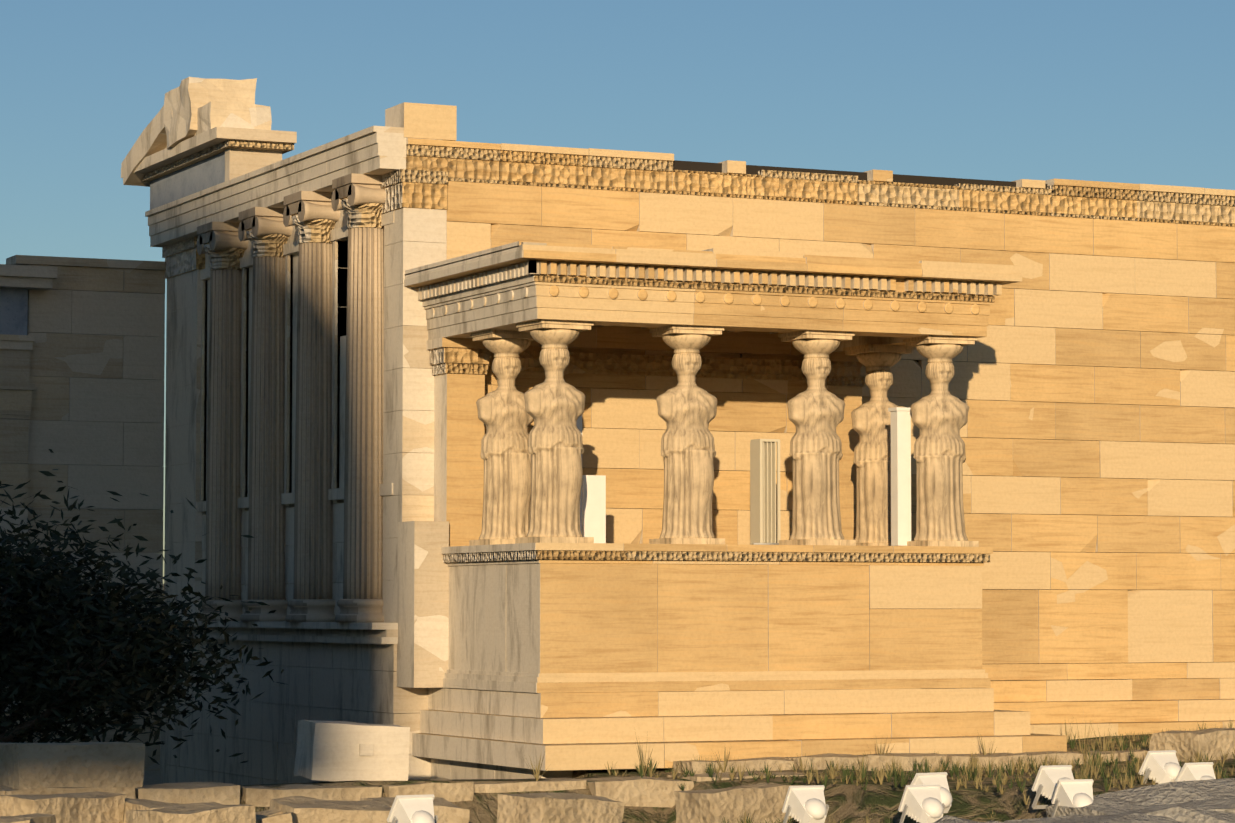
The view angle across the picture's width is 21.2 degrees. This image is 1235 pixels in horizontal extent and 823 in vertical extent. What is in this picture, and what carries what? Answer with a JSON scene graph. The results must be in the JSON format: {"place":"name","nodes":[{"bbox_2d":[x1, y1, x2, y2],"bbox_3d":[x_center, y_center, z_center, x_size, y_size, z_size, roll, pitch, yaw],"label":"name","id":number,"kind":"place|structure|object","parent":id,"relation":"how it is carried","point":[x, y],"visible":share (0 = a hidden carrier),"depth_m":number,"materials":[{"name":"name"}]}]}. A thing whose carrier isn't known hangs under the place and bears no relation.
{"place":"outdoors","nodes":[
{"label":"outdoors","id":0,"kind":"place"},
{"bbox_2d":[0,255,165,784],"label":"porch wall","id":1,"kind":"structure","parent":0,"point":[82,352],"depth_m":46.81,"materials":[{"name":"stone"}]},
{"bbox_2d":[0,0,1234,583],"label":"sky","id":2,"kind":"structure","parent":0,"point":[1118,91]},
{"bbox_2d":[122,584,1234,822],"bbox_3d":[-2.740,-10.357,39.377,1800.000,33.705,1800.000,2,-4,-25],"label":"ground","id":3,"kind":"structure","parent":0,"point":[884,800],"depth_m":33.26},
{"bbox_2d":[0,449,287,772],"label":"olive tree","id":4,"kind":"object","parent":3,"relation":"on","point":[65,634],"visible":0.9,"depth_m":37.44,"materials":[{"name":"green plant"}]},
{"bbox_2d":[121,77,572,784],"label":"facade","id":5,"kind":"structure","parent":3,"relation":"on","point":[203,151],"depth_m":42.24,"materials":[{"name":"stone"}]},
{"bbox_2d":[197,173,385,622],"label":"columns","id":6,"kind":"structure","parent":5,"relation":"on","point":[313,217],"depth_m":41.17,"materials":[{"name":"stone"}]},
{"bbox_2d":[294,720,409,780],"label":"marble block with boss","id":7,"kind":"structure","parent":3,"relation":"on","point":[338,751],"depth_m":33.34,"materials":[{"name":"beige stone"}]},
{"bbox_2d":[387,794,437,822],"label":"floodlight","id":8,"kind":"object","parent":3,"relation":"on","point":[412,808],"visible":1,"depth_m":27.62,"materials":[{"name":"white paint"}]},
{"bbox_2d":[0,728,1234,822],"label":"stone blocks","id":9,"kind":"structure","parent":3,"relation":"on","point":[92,782],"depth_m":32.06,"materials":[{"name":"beige stone"}]},
{"bbox_2d":[245,102,1234,680],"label":"building wall","id":10,"kind":"structure","parent":3,"relation":"on","point":[1091,384],"depth_m":42.41,"materials":[{"name":"beige stone"}]},
{"bbox_2d":[782,785,828,822],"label":"floodlight","id":11,"kind":"object","parent":3,"relation":"on","point":[805,804],"visible":1,"depth_m":29.84,"materials":[{"name":"white paint"}]},
{"bbox_2d":[412,678,1234,770],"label":"krepis steps","id":12,"kind":"structure","parent":3,"relation":"on","point":[582,731],"depth_m":37.12,"materials":[{"name":"beige stone"}]},
{"bbox_2d":[404,241,1021,692],"bbox_3d":[1.090,0.750,38.503,6.314,4.928,3.584,2,-4,-25],"label":"caryatid porch","id":13,"kind":"object","parent":12,"relation":"on","point":[574,617],"visible":0.98,"depth_m":37.28,"materials":[{"name":"beige stone"}]},
{"bbox_2d":[469,330,533,545],"bbox_3d":[-1.271,0.317,37.827,0.725,2.450,0.640,2,-4,-25],"label":"caryatid","id":14,"kind":"object","parent":13,"relation":"on","point":[505,418],"visible":0.94,"depth_m":37.62,"materials":[{"name":"stone"}]},
{"bbox_2d":[515,320,593,543],"bbox_3d":[-0.695,0.240,36.531,0.725,2.450,0.640,2,-4,-28],"label":"caryatid","id":15,"kind":"object","parent":13,"relation":"on","point":[554,404],"visible":1,"depth_m":36.33,"materials":[{"name":"stone"}]},
{"bbox_2d":[649,325,724,543],"bbox_3d":[0.786,0.281,37.212,0.725,2.450,0.640,1,-4,-23],"label":"caryatid","id":16,"kind":"object","parent":13,"relation":"on","point":[687,408],"visible":1,"depth_m":37.02,"materials":[{"name":"stone"}]},
{"bbox_2d":[576,407,910,545],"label":"support pillars","id":17,"kind":"structure","parent":13,"relation":"on","point":[593,507],"depth_m":38.61,"materials":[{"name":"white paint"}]},
{"bbox_2d":[750,439,780,544],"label":"pillar","id":18,"kind":"structure","parent":13,"relation":"on","point":[762,490],"depth_m":38.29,"materials":[{"name":"beige stone"}]},
{"bbox_2d":[753,543,778,544],"bbox_3d":[1.680,1.501,37.343,0.320,0.023,0.024,2,-4,-25],"label":"base plate","id":19,"kind":"object","parent":13,"relation":"on","point":[765,543],"visible":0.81,"depth_m":37.33,"materials":[{"name":"beige stone"}]},
{"bbox_2d":[778,330,855,545],"bbox_3d":[2.288,0.322,37.904,0.727,2.450,0.640,2,-4,-27],"label":"caryatid","id":20,"kind":"object","parent":13,"relation":"on","point":[816,408],"visible":1,"depth_m":37.71,"materials":[{"name":"stone"}]},
{"bbox_2d":[843,344,914,545],"bbox_3d":[3.164,0.440,39.869,0.727,2.450,0.640,2,-4,-25],"label":"caryatid","id":21,"kind":"object","parent":13,"relation":"on","point":[871,422],"visible":0.81,"depth_m":39.66,"materials":[{"name":"stone"}]},
{"bbox_2d":[903,335,978,546],"bbox_3d":[3.777,0.363,38.590,0.727,2.450,0.640,1,-4,-22],"label":"caryatid","id":22,"kind":"object","parent":13,"relation":"on","point":[939,412],"visible":1,"depth_m":38.40,"materials":[{"name":"stone"}]},
{"bbox_2d":[527,718,1234,822],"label":"weeds","id":23,"kind":"object","parent":3,"relation":"on","point":[971,771],"visible":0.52,"depth_m":34.75,"materials":[{"name":"green plant"}]},
{"bbox_2d":[898,784,944,822],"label":"floodlight","id":24,"kind":"object","parent":3,"relation":"on","point":[922,803],"visible":1,"depth_m":30.11,"materials":[{"name":"white paint"}]},
{"bbox_2d":[906,772,951,815],"bbox_3d":[2.950,3.648,30.846,0.399,0.406,0.378,2,37,-31],"label":"floodlight","id":25,"kind":"object","parent":3,"relation":"on","point":[937,778],"visible":0.31,"depth_m":30.80,"materials":[{"name":"white paint"}]},
{"bbox_2d":[1031,765,1073,808],"bbox_3d":[4.200,3.632,31.360,0.399,0.406,0.378,2,30,-27],"label":"floodlight","id":26,"kind":"object","parent":3,"relation":"on","point":[1046,780],"visible":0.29,"depth_m":31.35,"materials":[{"name":"white paint"}]},
{"bbox_2d":[1051,779,1093,816],"bbox_3d":[4.319,3.725,30.974,0.399,0.406,0.378,1,35,-16],"label":"floodlight","id":27,"kind":"object","parent":3,"relation":"on","point":[1074,793],"visible":0.54,"depth_m":30.95,"materials":[{"name":"white paint"}]},
{"bbox_2d":[934,778,1234,822],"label":"grey limestone rocks","id":28,"kind":"object","parent":3,"relation":"on","point":[1205,801],"visible":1,"depth_m":30.61,"materials":[{"name":"grey stone"}]},
{"bbox_2d":[1138,750,1181,783],"bbox_3d":[5.511,3.678,33.177,0.399,0.406,0.378,2,31,-31],"label":"floodlight","id":29,"kind":"object","parent":3,"relation":"on","point":[1164,767],"visible":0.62,"depth_m":33.12,"materials":[{"name":"white paint"}]},
{"bbox_2d":[1174,762,1215,781],"bbox_3d":[5.810,3.769,32.877,0.399,0.406,0.378,2,37,-29],"label":"floodlight","id":30,"kind":"object","parent":3,"relation":"on","point":[1196,771],"visible":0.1,"depth_m":32.85,"materials":[{"name":"white paint"}]}
]}

